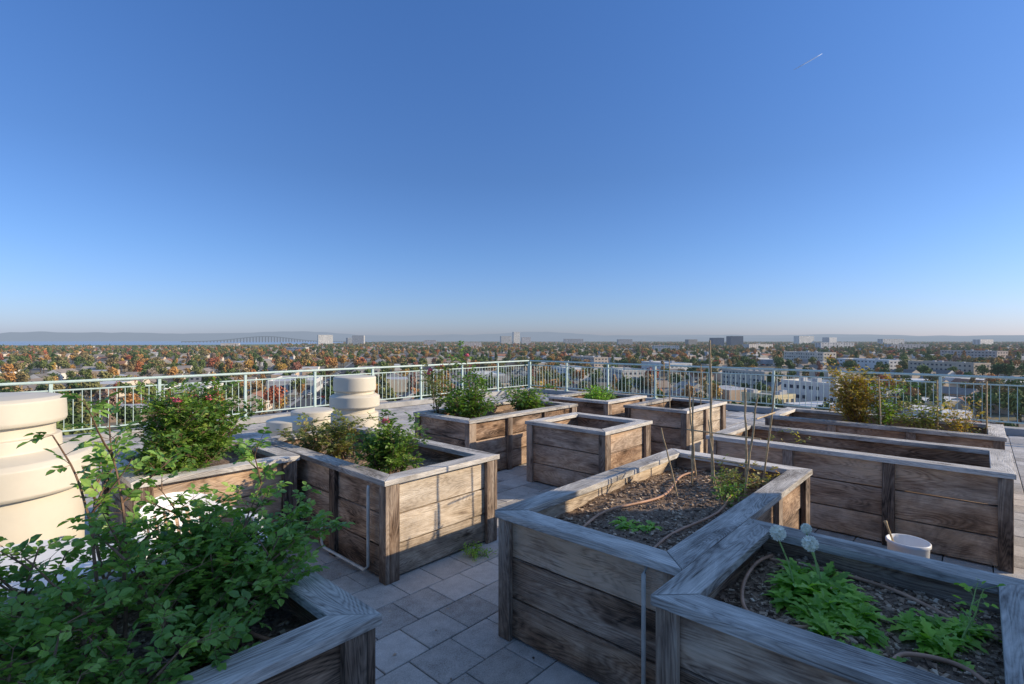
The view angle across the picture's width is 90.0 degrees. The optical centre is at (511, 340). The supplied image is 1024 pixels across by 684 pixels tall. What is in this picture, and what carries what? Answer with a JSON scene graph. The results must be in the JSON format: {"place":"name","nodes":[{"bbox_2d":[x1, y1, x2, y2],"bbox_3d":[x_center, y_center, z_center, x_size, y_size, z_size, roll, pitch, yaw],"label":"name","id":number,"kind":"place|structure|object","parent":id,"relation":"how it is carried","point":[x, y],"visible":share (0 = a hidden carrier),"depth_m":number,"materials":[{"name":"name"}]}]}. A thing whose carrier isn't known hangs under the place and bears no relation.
{"place":"outdoors","nodes":[
{"label":"outdoors","id":0,"kind":"place"},
{"bbox_2d":[0,341,374,344],"bbox_3d":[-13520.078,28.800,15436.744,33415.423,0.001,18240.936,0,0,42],"label":"bay water","id":1,"kind":"structure","parent":0,"point":[116,342],"depth_m":6581.97,"materials":[{"name":"blue liquid"}]},
{"bbox_2d":[317,335,332,345],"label":"white office tower","id":2,"kind":"structure","parent":0,"point":[325,339],"depth_m":2588.97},
{"bbox_2d":[469,371,504,383],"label":"walls","id":3,"kind":"structure","parent":0,"point":[486,373],"depth_m":349.93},
{"bbox_2d":[0,331,1023,340],"bbox_3d":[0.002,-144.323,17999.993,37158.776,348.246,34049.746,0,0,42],"label":"hills","id":4,"kind":"structure","parent":0,"point":[131,336],"depth_m":16647.24,"materials":[{"name":"grey"}]},
{"bbox_2d":[0,0,1023,335],"label":"sky","id":5,"kind":"structure","parent":0,"point":[356,167],"materials":[{"name":"blue"}]},
{"bbox_2d":[8,341,1023,430],"bbox_3d":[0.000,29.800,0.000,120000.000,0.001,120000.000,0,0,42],"label":"ground","id":6,"kind":"structure","parent":0,"point":[1003,417],"depth_m":445.60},
{"bbox_2d":[2,344,299,346],"bbox_3d":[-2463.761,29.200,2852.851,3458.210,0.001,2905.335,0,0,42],"label":"marsh","id":7,"kind":"structure","parent":6,"relation":"on","point":[250,345],"depth_m":2852.97,"materials":[{"name":"plant"}]},
{"bbox_2d":[162,383,222,393],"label":"walls","id":8,"kind":"structure","parent":6,"relation":"on","point":[203,384],"depth_m":257.95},
{"bbox_2d":[181,336,345,342],"bbox_3d":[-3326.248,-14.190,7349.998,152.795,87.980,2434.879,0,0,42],"label":"bay bridge","id":9,"kind":"structure","parent":6,"relation":"on","point":[259,339],"depth_m":7159.78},
{"bbox_2d":[266,374,322,394],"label":"warehouse","id":10,"kind":"structure","parent":6,"relation":"on","point":[290,389],"depth_m":281.72,"materials":[{"name":"concrete"}]},
{"bbox_2d":[271,380,322,389],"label":"windows","id":11,"kind":"structure","parent":10,"relation":"in","point":[308,386],"depth_m":281.49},
{"bbox_2d":[352,335,364,344],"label":"office block","id":12,"kind":"structure","parent":6,"relation":"on","point":[357,339],"depth_m":2635.43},
{"bbox_2d":[356,366,379,375],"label":"apartment block","id":13,"kind":"structure","parent":6,"relation":"on","point":[375,370],"depth_m":363.88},
{"bbox_2d":[461,342,480,346],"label":"office block","id":14,"kind":"structure","parent":6,"relation":"on","point":[473,344],"depth_m":1788.78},
{"bbox_2d":[0,346,1006,416],"bbox_3d":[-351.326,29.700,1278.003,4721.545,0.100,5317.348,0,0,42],"label":"streets","id":15,"kind":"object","parent":6,"relation":"on","point":[350,365],"visible":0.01,"depth_m":386.87,"materials":[{"name":"asphalt"}]},
{"bbox_2d":[5,363,995,423],"bbox_3d":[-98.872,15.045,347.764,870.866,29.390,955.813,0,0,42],"label":"parked cars","id":16,"kind":"object","parent":15,"relation":"on","point":[339,372],"visible":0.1,"depth_m":354.41,"materials":[{"name":"paint"}]},
{"bbox_2d":[500,336,511,343],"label":"office block","id":17,"kind":"structure","parent":6,"relation":"on","point":[505,339],"depth_m":2836.88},
{"bbox_2d":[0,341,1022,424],"bbox_3d":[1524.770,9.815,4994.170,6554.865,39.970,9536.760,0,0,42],"label":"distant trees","id":18,"kind":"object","parent":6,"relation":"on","point":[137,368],"visible":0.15,"depth_m":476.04,"materials":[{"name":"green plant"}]},
{"bbox_2d":[0,341,1023,432],"bbox_3d":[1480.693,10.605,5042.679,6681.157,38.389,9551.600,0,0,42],"label":"distant trees","id":19,"kind":"object","parent":6,"relation":"on","point":[8,368],"visible":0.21,"depth_m":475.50,"materials":[{"name":"green plant"}]},
{"bbox_2d":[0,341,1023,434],"bbox_3d":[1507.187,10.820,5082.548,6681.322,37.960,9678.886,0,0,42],"label":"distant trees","id":20,"kind":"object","parent":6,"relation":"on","point":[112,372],"visible":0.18,"depth_m":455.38,"materials":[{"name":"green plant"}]},
{"bbox_2d":[0,353,1023,422],"bbox_3d":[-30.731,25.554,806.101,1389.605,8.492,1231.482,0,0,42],"label":"distant houses","id":21,"kind":"structure","parent":6,"relation":"on","point":[396,377],"depth_m":321.78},
{"bbox_2d":[1,342,1023,358],"bbox_3d":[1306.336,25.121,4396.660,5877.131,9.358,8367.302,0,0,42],"label":"distant houses","id":22,"kind":"structure","parent":6,"relation":"on","point":[491,353],"depth_m":1227.80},
{"bbox_2d":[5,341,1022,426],"bbox_3d":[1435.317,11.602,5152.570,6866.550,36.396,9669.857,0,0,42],"label":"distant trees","id":23,"kind":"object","parent":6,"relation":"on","point":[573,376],"visible":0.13,"depth_m":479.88,"materials":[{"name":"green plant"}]},
{"bbox_2d":[564,339,582,343],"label":"office block","id":24,"kind":"structure","parent":6,"relation":"on","point":[574,341],"depth_m":3184.73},
{"bbox_2d":[552,366,596,378],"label":"walls","id":25,"kind":"structure","parent":6,"relation":"on","point":[560,368],"depth_m":416.53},
{"bbox_2d":[571,355,607,369],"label":"apartment block","id":26,"kind":"structure","parent":6,"relation":"on","point":[596,359],"depth_m":516.94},
{"bbox_2d":[617,339,631,344],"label":"office block","id":27,"kind":"structure","parent":6,"relation":"on","point":[624,341],"depth_m":2487.07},
{"bbox_2d":[652,345,678,352],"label":"office block","id":28,"kind":"structure","parent":6,"relation":"on","point":[660,348],"depth_m":1240.03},
{"bbox_2d":[641,361,691,369],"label":"walls","id":29,"kind":"structure","parent":6,"relation":"on","point":[659,362],"depth_m":461.00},
{"bbox_2d":[709,337,723,345],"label":"glass office tower","id":30,"kind":"structure","parent":6,"relation":"on","point":[717,341],"depth_m":2280.17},
{"bbox_2d":[726,336,742,344],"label":"glass office tower","id":31,"kind":"structure","parent":6,"relation":"on","point":[733,340],"depth_m":2330.80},
{"bbox_2d":[722,367,786,387],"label":"apartment block","id":32,"kind":"structure","parent":6,"relation":"on","point":[754,379],"depth_m":326.46,"materials":[{"name":"concrete"}]},
{"bbox_2d":[743,343,772,349],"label":"office block","id":33,"kind":"structure","parent":6,"relation":"on","point":[756,345],"depth_m":1485.38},
{"bbox_2d":[784,351,835,364],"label":"apartment block","id":34,"kind":"structure","parent":6,"relation":"on","point":[806,355],"depth_m":610.92,"materials":[{"name":"concrete"}]},
{"bbox_2d":[781,379,841,401],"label":"apartment block","id":35,"kind":"structure","parent":6,"relation":"on","point":[794,383],"depth_m":211.65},
{"bbox_2d":[784,384,838,400],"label":"windows","id":36,"kind":"structure","parent":35,"relation":"attached to","point":[797,395],"depth_m":213.26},
{"bbox_2d":[800,377,837,381],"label":"roof units","id":37,"kind":"object","parent":35,"relation":"on","point":[813,379],"visible":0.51,"depth_m":216.52},
{"bbox_2d":[822,337,836,341],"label":"office block","id":38,"kind":"structure","parent":6,"relation":"on","point":[829,339],"depth_m":2980.56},
{"bbox_2d":[815,342,853,347],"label":"office block","id":39,"kind":"structure","parent":6,"relation":"on","point":[830,344],"depth_m":1590.14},
{"bbox_2d":[836,358,909,371],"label":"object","id":40,"kind":"structure","parent":6,"relation":"on","point":[870,364],"depth_m":508.42,"materials":[{"name":"concrete"}]},
{"bbox_2d":[877,339,903,343],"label":"office block","id":41,"kind":"structure","parent":6,"relation":"on","point":[889,341],"depth_m":2683.18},
{"bbox_2d":[884,344,928,349],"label":"office block","id":42,"kind":"structure","parent":6,"relation":"on","point":[899,346],"depth_m":1388.18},
{"bbox_2d":[908,360,990,375],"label":"apartment block","id":43,"kind":"structure","parent":6,"relation":"on","point":[945,365],"depth_m":422.00,"materials":[{"name":"concrete"}]},
{"bbox_2d":[910,363,988,375],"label":"windows","id":44,"kind":"structure","parent":43,"relation":"in","point":[910,363],"depth_m":422.77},
{"bbox_2d":[940,349,1007,361],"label":"apartment block","id":45,"kind":"structure","parent":6,"relation":"on","point":[973,353],"depth_m":686.63,"materials":[{"name":"concrete"}]},
{"bbox_2d":[973,339,992,344],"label":"office block","id":46,"kind":"structure","parent":6,"relation":"on","point":[982,341],"depth_m":2473.73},
{"bbox_2d":[512,332,519,343],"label":"white office tower","id":47,"kind":"structure","parent":0,"point":[516,337],"depth_m":2886.57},
{"bbox_2d":[91,392,1023,572],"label":"apartment building roof","id":48,"kind":"structure","parent":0,"point":[556,394],"depth_m":12.83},
{"bbox_2d":[62,387,1023,441],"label":"roof curb","id":49,"kind":"structure","parent":48,"relation":"on","point":[1015,431],"depth_m":12.96,"materials":[{"name":"concrete"}]},
{"bbox_2d":[0,360,528,431],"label":"roof railing","id":50,"kind":"object","parent":49,"relation":"on","point":[159,378],"visible":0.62,"depth_m":11.73,"materials":[{"name":"metal"}]},
{"bbox_2d":[528,360,1023,423],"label":"roof railing","id":51,"kind":"object","parent":49,"relation":"on","point":[773,375],"visible":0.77,"depth_m":12.81,"materials":[{"name":"metal"}]},
{"bbox_2d":[85,393,1023,683],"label":"paving stones","id":52,"kind":"object","parent":48,"relation":"on","point":[439,625],"visible":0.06,"depth_m":3.50,"materials":[{"name":"stone"}]},
{"bbox_2d":[0,392,95,546],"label":"roof exhaust vent","id":53,"kind":"object","parent":52,"relation":"on","point":[34,500],"visible":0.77,"depth_m":3.19,"materials":[{"name":"beige paint"}]},
{"bbox_2d":[0,538,113,596],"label":"plastic garden table","id":54,"kind":"object","parent":52,"relation":"on","point":[46,554],"visible":0.11,"depth_m":2.55,"materials":[{"name":"plastic"}]},
{"bbox_2d":[3,535,381,683],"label":"wooden planter box","id":55,"kind":"object","parent":52,"relation":"on","point":[323,630],"visible":0.4,"depth_m":1.86,"materials":[{"name":"grey wood"}]},
{"bbox_2d":[0,391,354,683],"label":"rose bush","id":56,"kind":"object","parent":55,"relation":"on","point":[218,577],"visible":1,"depth_m":1.85,"materials":[{"name":"green plant"}]},
{"bbox_2d":[248,631,271,640],"bbox_3d":[-1.167,1.183,2.242,0.759,0.051,0.147,0,0,42],"label":"drip irrigation tube","id":57,"kind":"object","parent":55,"relation":"in","point":[260,637],"visible":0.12,"depth_m":2.03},
{"bbox_2d":[131,492,266,557],"bbox_3d":[-1.940,1.393,3.146,0.597,0.826,0.626,0,0,24],"label":"plastic garden chair","id":58,"kind":"object","parent":52,"relation":"on","point":[163,504],"visible":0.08,"depth_m":3.28,"materials":[{"name":"plastic"}]},
{"bbox_2d":[102,438,299,556],"bbox_3d":[-2.760,1.413,4.537,1.200,0.773,1.240,0,0,42],"label":"wooden planter box","id":59,"kind":"object","parent":52,"relation":"on","point":[217,473],"visible":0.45,"depth_m":4.28,"materials":[{"name":"brown wood"}]},
{"bbox_2d":[117,418,243,478],"bbox_3d":[-2.767,0.916,4.167,0.788,0.577,0.808,0,0,3],"label":"rose bush","id":60,"kind":"object","parent":59,"relation":"on","point":[182,462],"visible":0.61,"depth_m":4.08,"materials":[{"name":"green plant"}]},
{"bbox_2d":[114,377,268,469],"bbox_3d":[-2.866,0.762,4.460,1.119,0.887,1.038,0,0,7],"label":"rose bush","id":61,"kind":"object","parent":59,"relation":"on","point":[198,410],"visible":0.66,"depth_m":4.36,"materials":[{"name":"green plant"}]},
{"bbox_2d":[266,416,312,436],"bbox_3d":[-3.660,1.540,8.440,0.720,0.520,0.720,0,0,42],"label":"roof exhaust vent","id":62,"kind":"object","parent":52,"relation":"on","point":[279,423],"visible":0.48,"depth_m":8.16,"materials":[{"name":"beige paint"}]},
{"bbox_2d":[291,407,333,430],"bbox_3d":[-3.709,1.540,9.570,0.792,0.520,0.792,0,0,42],"label":"roof exhaust vent","id":63,"kind":"object","parent":52,"relation":"on","point":[317,412],"visible":0.45,"depth_m":9.32,"materials":[{"name":"metal"}]},
{"bbox_2d":[329,375,379,428],"bbox_3d":[-2.607,1.190,8.493,0.800,1.220,0.800,0,0,42],"label":"roof exhaust vent","id":64,"kind":"object","parent":52,"relation":"on","point":[356,396],"visible":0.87,"depth_m":8.20,"materials":[{"name":"metal"}]},
{"bbox_2d":[255,425,499,585],"bbox_3d":[-1.410,1.413,4.988,2.420,0.773,1.210,0,0,42],"label":"wooden planter box","id":65,"kind":"object","parent":52,"relation":"on","point":[441,502],"visible":0.56,"depth_m":4.21,"materials":[{"name":"brown wood"}]},
{"bbox_2d":[276,412,340,452],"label":"rose bush","id":66,"kind":"object","parent":65,"relation":"on","point":[303,436],"visible":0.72,"depth_m":5.17,"materials":[{"name":"green plant"}]},
{"bbox_2d":[320,485,369,570],"bbox_3d":[-1.354,1.430,4.118,0.744,0.664,0.031,0,0,42],"label":"irrigation pipe","id":67,"kind":"object","parent":65,"relation":"attached to","point":[367,537],"visible":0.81,"depth_m":3.87,"materials":[{"name":"plastic"}]},
{"bbox_2d":[312,407,391,459],"bbox_3d":[-1.613,0.951,5.004,0.756,0.547,0.588,0,0,9],"label":"rose bush","id":68,"kind":"object","parent":65,"relation":"on","point":[338,448],"visible":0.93,"depth_m":5.02,"materials":[{"name":"green plant"}]},
{"bbox_2d":[345,409,431,473],"bbox_3d":[-1.064,0.902,4.457,0.630,0.644,0.736,0,0,42],"label":"rose bush","id":69,"kind":"object","parent":65,"relation":"on","point":[385,448],"visible":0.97,"depth_m":4.35,"materials":[{"name":"green plant"}]},
{"bbox_2d":[459,541,489,560],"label":"weed","id":70,"kind":"object","parent":52,"relation":"on","point":[473,552],"visible":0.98,"depth_m":4.25,"materials":[{"name":"green plant"}]},
{"bbox_2d":[466,541,496,557],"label":"weed","id":71,"kind":"object","parent":52,"relation":"on","point":[476,548],"visible":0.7,"depth_m":4.30,"materials":[{"name":"green plant"}]},
{"bbox_2d":[413,399,577,470],"bbox_3d":[-0.172,1.414,7.821,1.180,0.773,2.400,0,0,42],"label":"wooden planter box","id":72,"kind":"object","parent":52,"relation":"on","point":[501,429],"visible":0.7,"depth_m":7.11,"materials":[{"name":"brown wood"}]},
{"bbox_2d":[413,360,454,413],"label":"rose bush","id":73,"kind":"object","parent":72,"relation":"on","point":[431,382],"visible":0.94,"depth_m":7.45,"materials":[{"name":"green plant"}]},
{"bbox_2d":[438,341,491,411],"bbox_3d":[-0.670,0.612,7.431,0.559,1.218,0.898,0,0,42],"label":"rose bush","id":74,"kind":"object","parent":72,"relation":"on","point":[473,380],"visible":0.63,"depth_m":7.40,"materials":[{"name":"green plant"}]},
{"bbox_2d":[435,371,501,418],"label":"citrus shrub","id":75,"kind":"object","parent":72,"relation":"in","point":[459,405],"visible":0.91,"depth_m":7.21,"materials":[{"name":"green plant"}]},
{"bbox_2d":[497,381,556,410],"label":"citrus shrub","id":76,"kind":"object","parent":72,"relation":"in","point":[527,401],"visible":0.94,"depth_m":8.04,"materials":[{"name":"green plant"}]},
{"bbox_2d":[525,412,652,486],"bbox_3d":[0.981,1.414,6.547,1.200,0.772,1.120,0,0,42],"label":"wooden planter box","id":77,"kind":"object","parent":52,"relation":"on","point":[565,449],"visible":0.85,"depth_m":6.25,"materials":[{"name":"brown wood"}]},
{"bbox_2d":[547,391,646,417],"bbox_3d":[1.585,1.415,9.500,1.300,0.771,1.350,0,0,42],"label":"wooden planter box","id":78,"kind":"object","parent":52,"relation":"on","point":[612,407],"visible":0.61,"depth_m":8.99,"materials":[{"name":"brown wood"}]},
{"bbox_2d":[582,385,616,399],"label":"herb shrub","id":79,"kind":"object","parent":78,"relation":"on","point":[597,395],"visible":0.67,"depth_m":9.18,"materials":[{"name":"green plant"}]},
{"bbox_2d":[495,448,812,683],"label":"wooden planter box","id":80,"kind":"object","parent":52,"relation":"on","point":[569,589],"visible":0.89,"depth_m":2.96,"materials":[{"name":"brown wood"}]},
{"bbox_2d":[610,516,663,532],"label":"leafy herb","id":81,"kind":"object","parent":80,"relation":"on","point":[647,528],"visible":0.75,"depth_m":3.11,"materials":[{"name":"green plant"}]},
{"bbox_2d":[583,469,705,526],"bbox_3d":[1.017,1.145,3.747,0.139,0.048,2.103,0,0,42],"label":"drip irrigation tube","id":82,"kind":"object","parent":80,"relation":"on","point":[626,505],"visible":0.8,"depth_m":3.56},
{"bbox_2d":[641,566,648,683],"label":"irrigation pipe","id":83,"kind":"object","parent":80,"relation":"attached to","point":[643,627],"visible":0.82,"depth_m":2.44,"materials":[{"name":"plastic"}]},
{"bbox_2d":[654,480,766,547],"bbox_3d":[1.361,1.145,3.432,0.086,0.048,2.102,0,0,41],"label":"drip irrigation tube","id":84,"kind":"object","parent":80,"relation":"on","point":[661,541],"visible":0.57,"depth_m":3.14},
{"bbox_2d":[661,340,776,497],"bbox_3d":[1.577,0.625,3.978,0.654,1.252,0.904,0,0,42],"label":"bamboo stake trellis","id":85,"kind":"object","parent":80,"relation":"on","point":[712,459],"visible":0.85,"depth_m":4.06,"materials":[{"name":"wood"}]},
{"bbox_2d":[710,472,748,506],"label":"tomato plant","id":86,"kind":"object","parent":80,"relation":"on","point":[724,493],"visible":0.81,"depth_m":3.65,"materials":[{"name":"green plant"}]},
{"bbox_2d":[713,454,767,493],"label":"tomato plant","id":87,"kind":"object","parent":80,"relation":"on","point":[730,474],"visible":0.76,"depth_m":3.91,"materials":[{"name":"green plant"}]},
{"bbox_2d":[740,461,780,488],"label":"tomato plant","id":88,"kind":"object","parent":80,"relation":"on","point":[770,476],"visible":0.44,"depth_m":4.02,"materials":[{"name":"green plant"}]},
{"bbox_2d":[623,397,726,454],"bbox_3d":[2.695,1.414,8.381,1.050,0.772,1.600,0,0,42],"label":"wooden planter box","id":89,"kind":"object","parent":52,"relation":"on","point":[673,421],"visible":0.73,"depth_m":7.87,"materials":[{"name":"brown wood"}]},
{"bbox_2d":[663,359,987,433],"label":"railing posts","id":90,"kind":"object","parent":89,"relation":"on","point":[878,388],"visible":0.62,"depth_m":6.30,"materials":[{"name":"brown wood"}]},
{"bbox_2d":[651,518,1023,683],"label":"wooden planter box","id":91,"kind":"object","parent":52,"relation":"on","point":[710,629],"visible":0.71,"depth_m":2.03,"materials":[{"name":"grey wood"}]},
{"bbox_2d":[740,553,811,629],"bbox_3d":[1.174,1.140,2.401,0.246,0.037,0.758,0,0,16],"label":"drip irrigation tube","id":92,"kind":"object","parent":91,"relation":"on","point":[750,570],"visible":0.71,"depth_m":2.40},
{"bbox_2d":[769,525,794,582],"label":"white seed head flower","id":93,"kind":"object","parent":91,"relation":"on","point":[778,532],"visible":0.98,"depth_m":2.37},
{"bbox_2d":[800,523,818,574],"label":"white seed head flower","id":94,"kind":"object","parent":91,"relation":"on","point":[806,528],"visible":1,"depth_m":2.53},
{"bbox_2d":[801,535,821,582],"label":"white seed head flower","id":95,"kind":"object","parent":91,"relation":"in","point":[810,543],"visible":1,"depth_m":2.34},
{"bbox_2d":[761,557,895,648],"bbox_3d":[1.348,1.148,2.219,0.467,0.165,0.764,0,0,11],"label":"leafy herb","id":96,"kind":"object","parent":91,"relation":"on","point":[819,607],"visible":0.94,"depth_m":2.19,"materials":[{"name":"green plant"}]},
{"bbox_2d":[770,558,952,618],"bbox_3d":[1.631,1.145,2.409,0.124,0.028,0.791,0,0,-36],"label":"drip irrigation tube","id":97,"kind":"object","parent":91,"relation":"on","point":[922,603],"visible":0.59,"depth_m":2.34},
{"bbox_2d":[855,643,907,661],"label":"leafy herb","id":98,"kind":"object","parent":91,"relation":"on","point":[875,651],"visible":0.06,"depth_m":1.86,"materials":[{"name":"green plant"}]},
{"bbox_2d":[892,651,989,683],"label":"drip irrigation tube","id":99,"kind":"object","parent":91,"relation":"on","point":[943,660],"visible":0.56,"depth_m":1.82,"materials":[{"name":"plastic"}]},
{"bbox_2d":[886,608,1001,671],"bbox_3d":[1.671,1.149,1.995,0.445,0.120,0.322,0,0,-32],"label":"leafy herb","id":100,"kind":"object","parent":91,"relation":"on","point":[930,632],"visible":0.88,"depth_m":1.97,"materials":[{"name":"green plant"}]},
{"bbox_2d":[953,578,1005,646],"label":"herb","id":101,"kind":"object","parent":91,"relation":"on","point":[974,608],"visible":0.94,"depth_m":1.91,"materials":[{"name":"green plant"}]},
{"bbox_2d":[706,423,1016,572],"bbox_3d":[3.377,1.414,5.166,2.400,0.772,1.180,0,0,42],"label":"wooden planter box","id":102,"kind":"object","parent":52,"relation":"on","point":[891,481],"visible":0.88,"depth_m":4.54,"materials":[{"name":"brown wood"}]},
{"bbox_2d":[767,428,810,443],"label":"tomato plant","id":103,"kind":"object","parent":102,"relation":"on","point":[793,434],"visible":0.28,"depth_m":5.53,"materials":[{"name":"green plant"}]},
{"bbox_2d":[764,407,1006,504],"bbox_3d":[4.735,1.415,6.647,2.400,0.771,1.200,0,0,42],"label":"wooden planter box","id":104,"kind":"object","parent":52,"relation":"on","point":[995,437],"visible":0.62,"depth_m":6.30,"materials":[{"name":"brown wood"}]},
{"bbox_2d":[822,354,907,422],"bbox_3d":[4.663,0.705,6.774,0.918,1.037,0.901,0,0,42],"label":"autumn shrub","id":105,"kind":"object","parent":104,"relation":"on","point":[849,390],"visible":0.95,"depth_m":6.77,"materials":[{"name":"green plant"}]},
{"bbox_2d":[862,381,921,424],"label":"autumn shrub","id":106,"kind":"object","parent":104,"relation":"on","point":[885,418],"visible":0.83,"depth_m":6.64,"materials":[{"name":"green plant"}]},
{"bbox_2d":[878,396,952,429],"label":"tomato plant","id":107,"kind":"object","parent":104,"relation":"on","point":[923,420],"visible":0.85,"depth_m":6.25,"materials":[{"name":"green plant"}]},
{"bbox_2d":[933,398,997,432],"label":"tomato plant","id":108,"kind":"object","parent":104,"relation":"on","point":[965,427],"visible":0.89,"depth_m":6.10,"materials":[{"name":"green plant"}]},
{"bbox_2d":[884,520,931,558],"bbox_3d":[2.790,1.548,3.615,0.271,0.504,0.260,0,0,42],"label":"white bucket","id":109,"kind":"object","parent":52,"relation":"on","point":[911,545],"visible":0.47,"depth_m":3.62,"materials":[{"name":"plastic"}]},
{"bbox_2d":[603,367,646,381],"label":"walls","id":110,"kind":"structure","parent":0,"point":[619,375],"depth_m":365.87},
{"bbox_2d":[741,390,795,405],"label":"walls","id":111,"kind":"structure","parent":0,"point":[761,393],"depth_m":201.95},
{"bbox_2d":[747,389,786,394],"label":"roof units","id":112,"kind":"object","parent":111,"relation":"on","point":[756,391],"visible":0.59,"depth_m":202.49},
{"bbox_2d":[794,336,813,343],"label":"white office tower","id":113,"kind":"structure","parent":0,"point":[802,339],"depth_m":2980.39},
{"bbox_2d":[863,386,904,401],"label":"walls","id":114,"kind":"structure","parent":0,"point":[899,390],"depth_m":227.78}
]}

